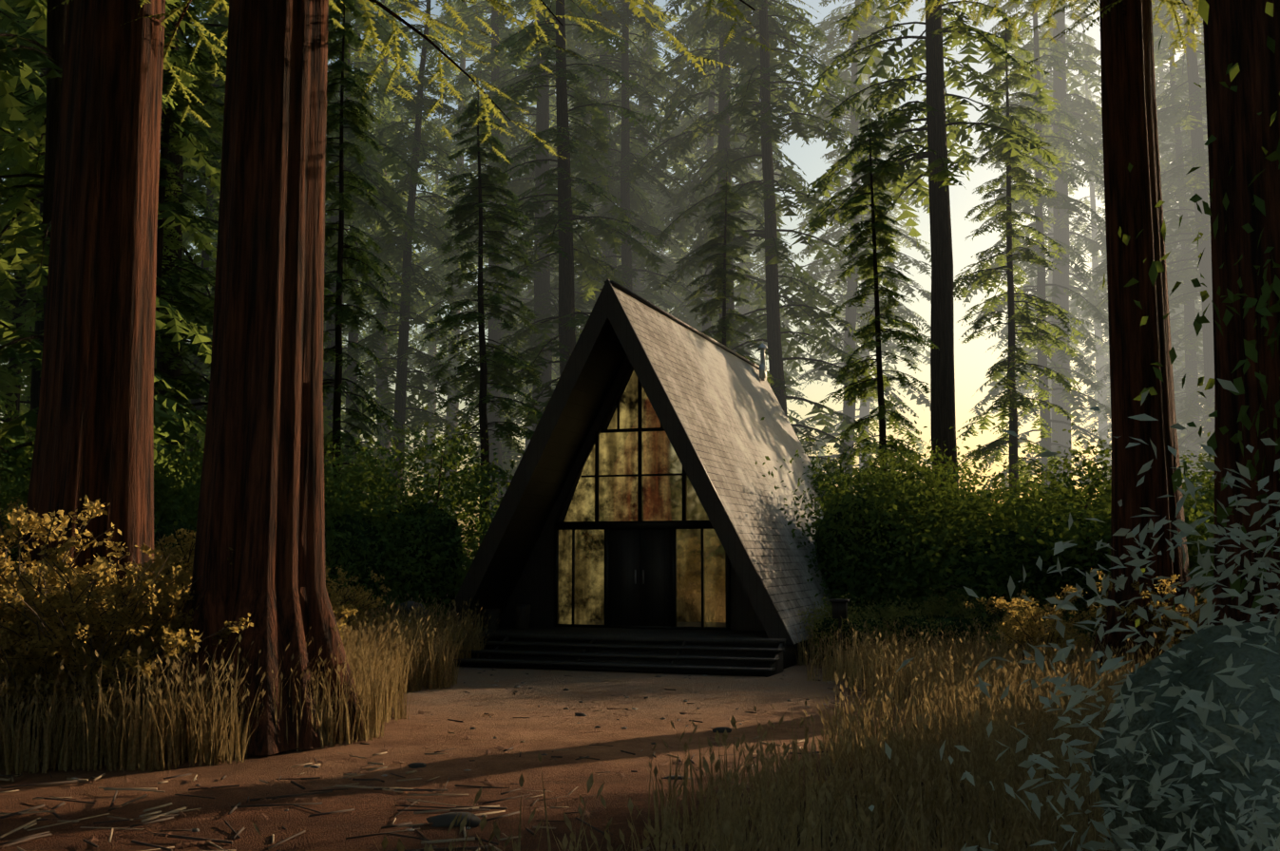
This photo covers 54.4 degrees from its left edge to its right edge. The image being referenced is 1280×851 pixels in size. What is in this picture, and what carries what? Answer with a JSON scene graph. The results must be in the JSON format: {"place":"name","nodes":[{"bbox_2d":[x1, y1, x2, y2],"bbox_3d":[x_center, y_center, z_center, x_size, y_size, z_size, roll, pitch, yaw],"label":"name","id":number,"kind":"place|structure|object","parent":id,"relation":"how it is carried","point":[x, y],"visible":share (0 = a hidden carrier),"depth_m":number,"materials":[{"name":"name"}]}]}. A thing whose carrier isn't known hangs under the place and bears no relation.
{"place":"outdoors","nodes":[
{"label":"outdoors","id":0,"kind":"place"},
{"bbox_2d":[0,565,1109,850],"bbox_3d":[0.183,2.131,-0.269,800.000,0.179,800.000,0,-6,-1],"label":"ground","id":1,"kind":"structure","parent":0,"point":[545,729],"depth_m":12.32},
{"bbox_2d":[0,410,35,580],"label":"broadleaf bush","id":2,"kind":"object","parent":1,"relation":"on","point":[13,554],"visible":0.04,"depth_m":19.10,"materials":[{"name":"green plant"}]},
{"bbox_2d":[0,0,43,439],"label":"conifer tree","id":3,"kind":"object","parent":1,"relation":"on","point":[13,315],"visible":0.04,"depth_m":55.97,"materials":[{"name":"green plant"}]},
{"bbox_2d":[0,7,46,442],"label":"conifer tree","id":4,"kind":"object","parent":1,"relation":"on","point":[17,28],"visible":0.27,"depth_m":35.39,"materials":[{"name":"green plant"}]},
{"bbox_2d":[0,0,47,500],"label":"conifer tree","id":5,"kind":"object","parent":1,"relation":"on","point":[8,101],"visible":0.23,"depth_m":29.60,"materials":[{"name":"green plant"}]},
{"bbox_2d":[0,559,160,719],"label":"twig shrub","id":6,"kind":"object","parent":1,"relation":"on","point":[128,579],"visible":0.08,"depth_m":14.01,"materials":[{"name":"yellow plant"}]},
{"bbox_2d":[0,393,171,506],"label":"broadleaf bush","id":7,"kind":"object","parent":1,"relation":"on","point":[10,445],"depth_m":27.14,"materials":[{"name":"green plant"}]},
{"bbox_2d":[3,553,170,715],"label":"twig shrub","id":8,"kind":"object","parent":1,"relation":"on","point":[36,596],"depth_m":14.06,"materials":[{"name":"yellow plant"}]},
{"bbox_2d":[0,554,178,757],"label":"twig shrub","id":9,"kind":"object","parent":1,"relation":"on","point":[28,659],"visible":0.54,"depth_m":13.14,"materials":[{"name":"yellow plant"}]},
{"bbox_2d":[0,495,181,678],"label":"twig shrub","id":10,"kind":"object","parent":1,"relation":"on","point":[44,526],"visible":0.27,"depth_m":15.04,"materials":[{"name":"yellow plant"}]},
{"bbox_2d":[0,400,186,551],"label":"broadleaf bush","id":11,"kind":"object","parent":1,"relation":"on","point":[19,468],"depth_m":21.90,"materials":[{"name":"green plant"}]},
{"bbox_2d":[0,0,211,456],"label":"conifer tree","id":12,"kind":"object","parent":1,"relation":"on","point":[34,378],"visible":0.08,"depth_m":49.50,"materials":[{"name":"green plant"}]},
{"bbox_2d":[0,0,211,460],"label":"conifer tree","id":13,"kind":"object","parent":1,"relation":"on","point":[191,238],"depth_m":54.73,"materials":[{"name":"green plant"}]},
{"bbox_2d":[0,0,221,519],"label":"conifer tree","id":14,"kind":"object","parent":1,"relation":"on","point":[52,57],"visible":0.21,"depth_m":24.08,"materials":[{"name":"green plant"}]},
{"bbox_2d":[0,0,225,195],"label":"conifer tree","id":15,"kind":"object","parent":1,"relation":"on","point":[22,10],"depth_m":42.92,"materials":[{"name":"green plant"}]},
{"bbox_2d":[0,539,232,707],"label":"twig shrub","id":16,"kind":"object","parent":1,"relation":"on","point":[57,579],"visible":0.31,"depth_m":14.06,"materials":[{"name":"yellow plant"}]},
{"bbox_2d":[0,542,253,748],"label":"twig shrub","id":17,"kind":"object","parent":1,"relation":"on","point":[61,646],"visible":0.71,"depth_m":13.17,"materials":[{"name":"yellow plant"}]},
{"bbox_2d":[67,564,231,715],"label":"twig shrub","id":18,"kind":"object","parent":1,"relation":"on","point":[177,621],"visible":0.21,"depth_m":14.30,"materials":[{"name":"yellow plant"}]},
{"bbox_2d":[154,528,195,613],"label":"twig shrub","id":19,"kind":"object","parent":1,"relation":"on","point":[169,540],"visible":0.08,"depth_m":19.49,"materials":[{"name":"green plant"}]},
{"bbox_2d":[0,0,352,467],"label":"conifer tree","id":20,"kind":"object","parent":1,"relation":"on","point":[173,157],"visible":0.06,"depth_m":37.90,"materials":[{"name":"green plant"}]},
{"bbox_2d":[154,3,222,452],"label":"conifer tree","id":21,"kind":"object","parent":1,"relation":"on","point":[202,366],"visible":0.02,"depth_m":65.18,"materials":[{"name":"green plant"}]},
{"bbox_2d":[152,0,226,479],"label":"conifer tree","id":22,"kind":"object","parent":1,"relation":"on","point":[185,308],"visible":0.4,"depth_m":35.11,"materials":[{"name":"green plant"}]},
{"bbox_2d":[0,0,443,636],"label":"redwood tree","id":23,"kind":"object","parent":1,"relation":"on","point":[93,441],"visible":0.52,"depth_m":17.19,"materials":[{"name":"brown plant"}]},
{"bbox_2d":[0,592,499,776],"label":"dry grass","id":24,"kind":"structure","parent":1,"relation":"on","point":[386,665],"depth_m":13.20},
{"bbox_2d":[153,408,381,606],"bbox_3d":[-8.826,2.200,24.338,7.000,5.045,7.432,-2,-6,21],"label":"broadleaf bush","id":25,"kind":"object","parent":1,"relation":"on","point":[164,525],"visible":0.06,"depth_m":23.88,"materials":[{"name":"green plant"}]},
{"bbox_2d":[153,439,397,596],"bbox_3d":[-9.130,2.388,26.976,7.052,5.194,10.003,6,-8,-44],"label":"broadleaf bush","id":26,"kind":"object","parent":1,"relation":"on","point":[328,521],"visible":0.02,"depth_m":27.41,"materials":[{"name":"green plant"}]},
{"bbox_2d":[178,3,375,292],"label":"conifer tree","id":27,"kind":"object","parent":1,"relation":"on","point":[216,85],"visible":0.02,"depth_m":55.35,"materials":[{"name":"green plant"}]},
{"bbox_2d":[182,0,427,505],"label":"conifer tree","id":28,"kind":"object","parent":1,"relation":"on","point":[392,200],"visible":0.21,"depth_m":51.93,"materials":[{"name":"green plant"}]},
{"bbox_2d":[164,392,483,559],"bbox_3d":[-10.259,2.591,33.932,12.731,6.242,9.130,-1,-6,11],"label":"broadleaf bush","id":29,"kind":"object","parent":1,"relation":"on","point":[342,459],"depth_m":32.64,"materials":[{"name":"green plant"}]},
{"bbox_2d":[324,554,385,623],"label":"twig shrub","id":30,"kind":"object","parent":1,"relation":"on","point":[338,606],"visible":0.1,"depth_m":19.99,"materials":[{"name":"yellow plant"}]},
{"bbox_2d":[327,576,387,641],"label":"twig shrub","id":31,"kind":"object","parent":1,"relation":"on","point":[337,594],"visible":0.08,"depth_m":20.98,"materials":[{"name":"yellow plant"}]},
{"bbox_2d":[325,563,391,630],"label":"twig shrub","id":32,"kind":"object","parent":1,"relation":"on","point":[363,593],"visible":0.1,"depth_m":21.84,"materials":[{"name":"yellow plant"}]},
{"bbox_2d":[322,0,403,497],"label":"conifer tree","id":33,"kind":"object","parent":1,"relation":"on","point":[339,312],"visible":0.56,"depth_m":36.98,"materials":[{"name":"green plant"}]},
{"bbox_2d":[323,0,434,491],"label":"conifer tree","id":34,"kind":"object","parent":1,"relation":"on","point":[351,337],"visible":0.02,"depth_m":73.35,"materials":[{"name":"green plant"}]},
{"bbox_2d":[323,0,451,475],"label":"conifer tree","id":35,"kind":"object","parent":1,"relation":"on","point":[359,63],"visible":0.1,"depth_m":68.22,"materials":[{"name":"green plant"}]},
{"bbox_2d":[341,114,437,493],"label":"conifer tree","id":36,"kind":"object","parent":1,"relation":"on","point":[415,334],"visible":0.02,"depth_m":119.64,"materials":[{"name":"green plant"}]},
{"bbox_2d":[323,0,479,505],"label":"conifer tree","id":37,"kind":"object","parent":1,"relation":"on","point":[417,144],"visible":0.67,"depth_m":60.71,"materials":[{"name":"green plant"}]},
{"bbox_2d":[331,0,471,498],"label":"conifer tree","id":38,"kind":"object","parent":1,"relation":"on","point":[398,117],"visible":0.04,"depth_m":87.01,"materials":[{"name":"green plant"}]},
{"bbox_2d":[324,445,482,619],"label":"broadleaf bush","id":39,"kind":"object","parent":1,"relation":"on","point":[372,546],"visible":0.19,"depth_m":28.84,"materials":[{"name":"green plant"}]},
{"bbox_2d":[324,401,524,626],"bbox_3d":[-7.084,2.597,32.405,9.692,5.908,11.821,-5,-8,40],"label":"broadleaf bush","id":40,"kind":"object","parent":1,"relation":"on","point":[451,568],"visible":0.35,"depth_m":31.12,"materials":[{"name":"green plant"}]},
{"bbox_2d":[0,668,861,850],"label":"fallen twigs","id":41,"kind":"object","parent":1,"relation":"on","point":[313,792],"visible":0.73,"depth_m":10.53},
{"bbox_2d":[374,102,488,503],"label":"conifer tree","id":42,"kind":"object","parent":1,"relation":"on","point":[431,178],"visible":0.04,"depth_m":117.80,"materials":[{"name":"green plant"}]},
{"bbox_2d":[49,0,819,755],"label":"redwood tree","id":43,"kind":"object","parent":1,"relation":"on","point":[260,511],"visible":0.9,"depth_m":14.66,"materials":[{"name":"brown plant"}]},
{"bbox_2d":[0,688,895,850],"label":"fallen sprays","id":44,"kind":"object","parent":1,"relation":"on","point":[488,752],"visible":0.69,"depth_m":11.83,"materials":[{"name":"brown"}]},
{"bbox_2d":[71,667,857,832],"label":"path pebbles","id":45,"kind":"object","parent":1,"relation":"on","point":[315,767],"visible":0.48,"depth_m":17.07,"materials":[{"name":"grey"}]},
{"bbox_2d":[407,0,525,515],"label":"conifer tree","id":46,"kind":"object","parent":1,"relation":"on","point":[431,344],"visible":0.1,"depth_m":99.14,"materials":[{"name":"green plant"}]},
{"bbox_2d":[412,89,545,587],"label":"conifer tree","id":47,"kind":"object","parent":1,"relation":"on","point":[481,185],"visible":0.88,"depth_m":41.45,"materials":[{"name":"green plant"}]},
{"bbox_2d":[409,0,559,519],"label":"conifer tree","id":48,"kind":"object","parent":1,"relation":"on","point":[485,74],"visible":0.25,"depth_m":67.60,"materials":[{"name":"green plant"}]},
{"bbox_2d":[387,0,596,512],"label":"conifer tree","id":49,"kind":"object","parent":1,"relation":"on","point":[435,269],"visible":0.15,"depth_m":72.94,"materials":[{"name":"green plant"}]},
{"bbox_2d":[469,101,558,558],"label":"conifer tree","id":50,"kind":"object","parent":1,"relation":"on","point":[517,316],"visible":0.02,"depth_m":83.42,"materials":[{"name":"green plant"}]},
{"bbox_2d":[441,0,666,428],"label":"conifer tree","id":51,"kind":"object","parent":1,"relation":"on","point":[562,222],"visible":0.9,"depth_m":46.30,"materials":[{"name":"green plant"}]},
{"bbox_2d":[456,0,667,431],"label":"conifer tree","id":52,"kind":"object","parent":1,"relation":"on","point":[542,300],"visible":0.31,"depth_m":58.84,"materials":[{"name":"green plant"}]},
{"bbox_2d":[407,712,731,827],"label":"path stones","id":53,"kind":"object","parent":1,"relation":"on","point":[443,820],"visible":0.69,"depth_m":9.91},
{"bbox_2d":[515,0,664,418],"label":"conifer tree","id":54,"kind":"object","parent":1,"relation":"on","point":[615,125],"visible":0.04,"depth_m":83.91,"materials":[{"name":"green plant"}]},
{"bbox_2d":[486,0,713,366],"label":"conifer tree","id":55,"kind":"object","parent":1,"relation":"on","point":[585,54],"visible":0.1,"depth_m":63.88,"materials":[{"name":"green plant"}]},
{"bbox_2d":[526,0,719,364],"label":"conifer tree","id":56,"kind":"object","parent":1,"relation":"on","point":[625,158],"visible":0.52,"depth_m":55.84,"materials":[{"name":"green plant"}]},
{"bbox_2d":[437,278,832,677],"bbox_3d":[1.206,1.119,30.456,7.578,8.330,15.070,-2,-6,19],"label":"a-frame cabin","id":57,"kind":"object","parent":1,"relation":"on","point":[639,522],"visible":0.9,"depth_m":26.70,"materials":[{"name":"black wood"}]},
{"bbox_2d":[550,0,738,324],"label":"conifer tree","id":58,"kind":"object","parent":1,"relation":"on","point":[640,286],"visible":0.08,"depth_m":73.11,"materials":[{"name":"green plant"}]},
{"bbox_2d":[251,615,1184,850],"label":"dry grass","id":59,"kind":"structure","parent":1,"relation":"on","point":[943,679],"depth_m":9.87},
{"bbox_2d":[634,0,804,422],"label":"conifer tree","id":60,"kind":"object","parent":1,"relation":"on","point":[709,104],"visible":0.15,"depth_m":64.62,"materials":[{"name":"green plant"}]},
{"bbox_2d":[687,171,773,385],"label":"conifer tree","id":61,"kind":"object","parent":1,"relation":"on","point":[719,274],"visible":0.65,"depth_m":43.05,"materials":[{"name":"green plant"}]},
{"bbox_2d":[663,1,807,407],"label":"conifer tree","id":62,"kind":"object","parent":1,"relation":"on","point":[747,257],"visible":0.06,"depth_m":71.80,"materials":[{"name":"green plant"}]},
{"bbox_2d":[623,0,861,456],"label":"conifer tree","id":63,"kind":"object","parent":1,"relation":"on","point":[725,154],"visible":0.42,"depth_m":53.44,"materials":[{"name":"green plant"}]},
{"bbox_2d":[670,0,829,381],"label":"conifer tree","id":64,"kind":"object","parent":1,"relation":"on","point":[743,310],"visible":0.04,"depth_m":83.78,"materials":[{"name":"green plant"}]},
{"bbox_2d":[653,0,909,482],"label":"conifer tree","id":65,"kind":"object","parent":1,"relation":"on","point":[765,65],"visible":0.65,"depth_m":48.25,"materials":[{"name":"green plant"}]},
{"bbox_2d":[829,598,849,648],"bbox_3d":[3.898,4.024,24.229,0.340,1.270,0.340,-2,-6,19],"label":"post lantern","id":66,"kind":"object","parent":1,"relation":"on","point":[839,607],"visible":0.81,"depth_m":24.16,"materials":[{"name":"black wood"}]},
{"bbox_2d":[763,0,931,496],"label":"conifer tree","id":67,"kind":"object","parent":1,"relation":"on","point":[851,314],"visible":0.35,"depth_m":70.58,"materials":[{"name":"green plant"}]},
{"bbox_2d":[798,587,896,664],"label":"round bush","id":68,"kind":"object","parent":1,"relation":"on","point":[820,625],"visible":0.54,"depth_m":24.80,"materials":[{"name":"green plant"}]},
{"bbox_2d":[785,17,932,490],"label":"conifer tree","id":69,"kind":"object","parent":1,"relation":"on","point":[864,411],"visible":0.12,"depth_m":106.83,"materials":[{"name":"green plant"}]},
{"bbox_2d":[816,110,939,503],"bbox_3d":[7.253,-1.929,38.181,4.866,15.996,4.407,3,-7,-42],"label":"conifer tree","id":70,"kind":"object","parent":1,"relation":"on","point":[877,219],"visible":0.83,"depth_m":38.64,"materials":[{"name":"green plant"}]},
{"bbox_2d":[755,414,1015,619],"bbox_3d":[5.757,2.468,29.949,7.996,5.665,8.277,-2,-6,21],"label":"broadleaf bush","id":71,"kind":"object","parent":1,"relation":"on","point":[841,575],"visible":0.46,"depth_m":29.16,"materials":[{"name":"green plant"}]},
{"bbox_2d":[791,0,1064,495],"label":"conifer tree","id":72,"kind":"object","parent":1,"relation":"on","point":[932,108],"visible":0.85,"depth_m":40.63,"materials":[{"name":"green plant"}]},
{"bbox_2d":[859,580,996,655],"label":"round bush","id":73,"kind":"object","parent":1,"relation":"on","point":[936,618],"visible":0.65,"depth_m":24.42,"materials":[{"name":"green plant"}]},
{"bbox_2d":[791,422,1095,538],"bbox_3d":[7.933,2.898,33.877,10.761,5.616,9.784,-1,-6,13],"label":"broadleaf bush","id":74,"kind":"object","parent":1,"relation":"on","point":[815,482],"visible":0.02,"depth_m":34.41,"materials":[{"name":"green plant"}]},
{"bbox_2d":[904,584,1017,649],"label":"round bush","id":75,"kind":"object","parent":1,"relation":"on","point":[954,605],"visible":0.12,"depth_m":25.61,"materials":[{"name":"green plant"}]},
{"bbox_2d":[818,422,1200,639],"bbox_3d":[8.315,2.595,29.125,10.022,5.257,8.806,3,-7,-29],"label":"broadleaf bush","id":76,"kind":"object","parent":1,"relation":"on","point":[980,567],"visible":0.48,"depth_m":27.32,"materials":[{"name":"green plant"}]},
{"bbox_2d":[953,21,1088,507],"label":"conifer tree","id":77,"kind":"object","parent":1,"relation":"on","point":[1009,398],"visible":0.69,"depth_m":41.91,"materials":[{"name":"green plant"}]},
{"bbox_2d":[843,0,1203,673],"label":"redwood tree","id":78,"kind":"object","parent":1,"relation":"on","point":[1131,137],"visible":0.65,"depth_m":21.07,"materials":[{"name":"brown plant"}]},
{"bbox_2d":[964,588,1090,668],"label":"twig shrub","id":79,"kind":"object","parent":1,"relation":"on","point":[1022,613],"visible":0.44,"depth_m":21.72,"materials":[{"name":"yellow plant"}]},
{"bbox_2d":[855,444,1213,530],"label":"broadleaf bush","id":80,"kind":"object","parent":1,"relation":"on","point":[1071,493],"depth_m":32.50,"materials":[{"name":"green plant"}]},
{"bbox_2d":[956,0,1111,501],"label":"conifer tree","id":81,"kind":"object","parent":1,"relation":"on","point":[1057,140],"visible":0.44,"depth_m":65.17,"materials":[{"name":"green plant"}]},
{"bbox_2d":[964,0,1108,489],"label":"conifer tree","id":82,"kind":"object","parent":1,"relation":"on","point":[1078,107],"visible":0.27,"depth_m":76.63,"materials":[{"name":"green plant"}]},
{"bbox_2d":[992,590,1097,672],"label":"twig shrub","id":83,"kind":"object","parent":1,"relation":"on","point":[1054,637],"visible":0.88,"depth_m":19.95,"materials":[{"name":"yellow plant"}]},
{"bbox_2d":[985,9,1108,441],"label":"conifer tree","id":84,"kind":"object","parent":1,"relation":"on","point":[1049,278],"visible":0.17,"depth_m":102.30,"materials":[{"name":"green plant"}]},
{"bbox_2d":[868,378,1279,850],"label":"sage shrub","id":85,"kind":"object","parent":1,"relation":"on","point":[1174,708],"visible":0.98,"depth_m":4.41,"materials":[{"name":"green plant"}]},
{"bbox_2d":[1065,7,1111,488],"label":"conifer tree","id":86,"kind":"object","parent":1,"relation":"on","point":[1100,361],"visible":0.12,"depth_m":117.34,"materials":[{"name":"grey plant"}]},
{"bbox_2d":[981,477,1214,629],"bbox_3d":[11.486,2.891,27.754,9.084,4.357,10.386,1,-6,-8],"label":"broadleaf bush","id":87,"kind":"object","parent":1,"relation":"on","point":[1077,577],"visible":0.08,"depth_m":26.68,"materials":[{"name":"green plant"}]},
{"bbox_2d":[920,0,1279,626],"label":"redwood tree","id":88,"kind":"object","parent":1,"relation":"on","point":[1238,127],"visible":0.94,"depth_m":14.93,"materials":[{"name":"brown plant"}]},
{"bbox_2d":[991,431,1214,553],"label":"broadleaf bush","id":89,"kind":"object","parent":1,"relation":"on","point":[1203,475],"visible":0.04,"depth_m":29.09,"materials":[{"name":"green plant"}]},
{"bbox_2d":[965,723,1279,850],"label":"sage shrub","id":90,"kind":"object","parent":1,"relation":"on","point":[1174,840],"visible":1,"depth_m":2.86,"materials":[{"name":"green plant"}]},
{"bbox_2d":[1079,212,1203,481],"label":"conifer tree","id":91,"kind":"object","parent":1,"relation":"on","point":[1106,371],"visible":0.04,"depth_m":84.44,"materials":[{"name":"green plant"}]},
{"bbox_2d":[1078,6,1203,427],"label":"conifer tree","id":92,"kind":"object","parent":1,"relation":"on","point":[1090,359],"depth_m":91.63,"materials":[{"name":"green plant"}]},
{"bbox_2d":[1088,0,1203,482],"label":"conifer tree","id":93,"kind":"object","parent":1,"relation":"on","point":[1164,66],"visible":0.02,"depth_m":98.72,"materials":[{"name":"grey plant"}]},
{"bbox_2d":[1082,0,1214,510],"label":"conifer tree","id":94,"kind":"object","parent":1,"relation":"on","point":[1191,121],"visible":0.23,"depth_m":67.46,"materials":[{"name":"grey plant"}]},
{"bbox_2d":[1086,0,1214,478],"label":"conifer tree","id":95,"kind":"object","parent":1,"relation":"on","point":[1190,313],"visible":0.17,"depth_m":71.29,"materials":[{"name":"grey plant"}]},
{"bbox_2d":[1098,574,1203,645],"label":"twig shrub","id":96,"kind":"object","parent":1,"relation":"on","point":[1130,611],"visible":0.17,"depth_m":19.81,"materials":[{"name":"yellow plant"}]},
{"bbox_2d":[1115,577,1207,649],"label":"twig shrub","id":97,"kind":"object","parent":1,"relation":"on","point":[1162,637],"visible":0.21,"depth_m":19.72,"materials":[{"name":"yellow plant"}]},
{"bbox_2d":[1158,0,1209,477],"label":"conifer tree","id":98,"kind":"object","parent":1,"relation":"on","point":[1196,305],"visible":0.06,"depth_m":88.73,"materials":[{"name":"grey plant"}]},
{"bbox_2d":[1102,0,1279,628],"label":"tree","id":99,"kind":"object","parent":1,"relation":"on","point":[1156,267],"visible":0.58,"depth_m":14.06,"materials":[{"name":"green plant"}]},
{"bbox_2d":[0,0,1203,559],"label":"sky","id":100,"kind":"structure","parent":0,"point":[972,363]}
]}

